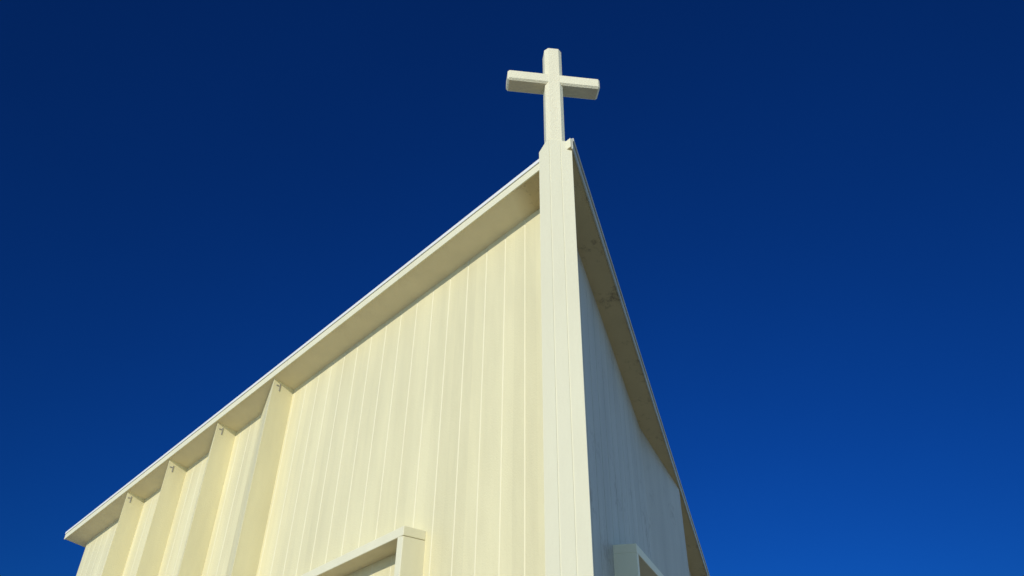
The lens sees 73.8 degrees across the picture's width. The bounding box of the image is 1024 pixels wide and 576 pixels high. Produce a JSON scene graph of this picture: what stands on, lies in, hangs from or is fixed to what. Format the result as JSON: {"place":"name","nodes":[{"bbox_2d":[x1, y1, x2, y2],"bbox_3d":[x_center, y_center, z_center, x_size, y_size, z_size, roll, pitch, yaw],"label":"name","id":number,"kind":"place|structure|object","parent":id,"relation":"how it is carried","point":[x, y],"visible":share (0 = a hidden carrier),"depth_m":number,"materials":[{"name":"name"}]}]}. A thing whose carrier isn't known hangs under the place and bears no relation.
{"place":"outdoors","nodes":[
{"label":"outdoors","id":0,"kind":"place"},
{"bbox_2d":[0,0,1023,575],"label":"sky","id":1,"kind":"structure","parent":0,"point":[810,213],"materials":[{"name":"blue"}]},
{"label":"ground","id":2,"kind":"structure","parent":0,"visible":0},
{"bbox_2d":[101,492,144,575],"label":"buttress","id":3,"kind":"structure","parent":2,"relation":"on","point":[119,550],"depth_m":16.50,"materials":[{"name":"paint"}]},
{"bbox_2d":[136,460,186,575],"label":"buttress","id":4,"kind":"structure","parent":2,"relation":"on","point":[159,530],"depth_m":15.17,"materials":[{"name":"paint"}]},
{"bbox_2d":[177,422,235,575],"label":"buttress","id":5,"kind":"structure","parent":2,"relation":"on","point":[194,555],"depth_m":13.85,"materials":[{"name":"paint"}]},
{"bbox_2d":[225,378,293,575],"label":"buttress","id":6,"kind":"structure","parent":2,"relation":"on","point":[246,549],"depth_m":12.56,"materials":[{"name":"paint"}]},
{"bbox_2d":[539,140,593,575],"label":"corner post","id":7,"kind":"object","parent":2,"relation":"on","point":[568,535],"visible":1,"depth_m":7.60,"materials":[{"name":"paint"}]},
{"bbox_2d":[506,48,599,143],"bbox_3d":[0.621,-2.748,10.245,1.420,2.380,0.270,4,-33,-5],"label":"cross","id":8,"kind":"object","parent":7,"relation":"attached to","point":[552,85],"visible":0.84,"depth_m":10.36,"materials":[{"name":"paint"}]},
{"bbox_2d":[640,429,689,575],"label":"buttress","id":9,"kind":"structure","parent":2,"relation":"on","point":[668,543],"depth_m":13.66,"materials":[{"name":"paint"}]},
{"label":"building body","id":10,"kind":"object","parent":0,"visible":0},
{"bbox_2d":[76,209,544,575],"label":"siding","id":11,"kind":"object","parent":10,"relation":"attached to","point":[424,412],"visible":0.69,"depth_m":10.36,"materials":[{"name":"paint"}]},
{"bbox_2d":[301,526,425,575],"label":"hood window","id":12,"kind":"structure","parent":11,"relation":"attached to","point":[405,545],"depth_m":9.09,"materials":[{"name":"paint"}]},
{"bbox_2d":[66,138,706,575],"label":"roof slab","id":13,"kind":"structure","parent":10,"relation":"on","point":[512,210],"depth_m":12.12,"materials":[{"name":"paint"}]},
{"bbox_2d":[64,163,538,538],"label":"fascia boards","id":14,"kind":"object","parent":13,"relation":"attached to","point":[507,191],"visible":0.94,"depth_m":12.34,"materials":[{"name":"paint"}]},
{"bbox_2d":[65,159,538,533],"bbox_3d":[-5.908,2.448,14.408,18.112,2.506,0.090,-27,-42,36],"label":"drip edge","id":15,"kind":"object","parent":14,"relation":"attached to","point":[376,288],"visible":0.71,"depth_m":12.39,"materials":[{"name":"white metal"}]},
{"bbox_2d":[571,139,708,575],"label":"fascia boards","id":16,"kind":"object","parent":13,"relation":"attached to","point":[615,282],"visible":1,"depth_m":11.86,"materials":[{"name":"paint"}]},
{"bbox_2d":[572,138,709,575],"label":"drip edge","id":17,"kind":"object","parent":13,"relation":"attached to","point":[634,335],"visible":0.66,"depth_m":11.97,"materials":[{"name":"paint"}]},
{"bbox_2d":[577,249,690,575],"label":"siding","id":18,"kind":"object","parent":10,"relation":"attached to","point":[618,504],"visible":0.43,"depth_m":10.59,"materials":[{"name":"paint"}]},
{"bbox_2d":[613,543,663,575],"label":"hood window","id":19,"kind":"structure","parent":18,"relation":"attached to","point":[632,560],"depth_m":9.28,"materials":[{"name":"paint"}]}
]}

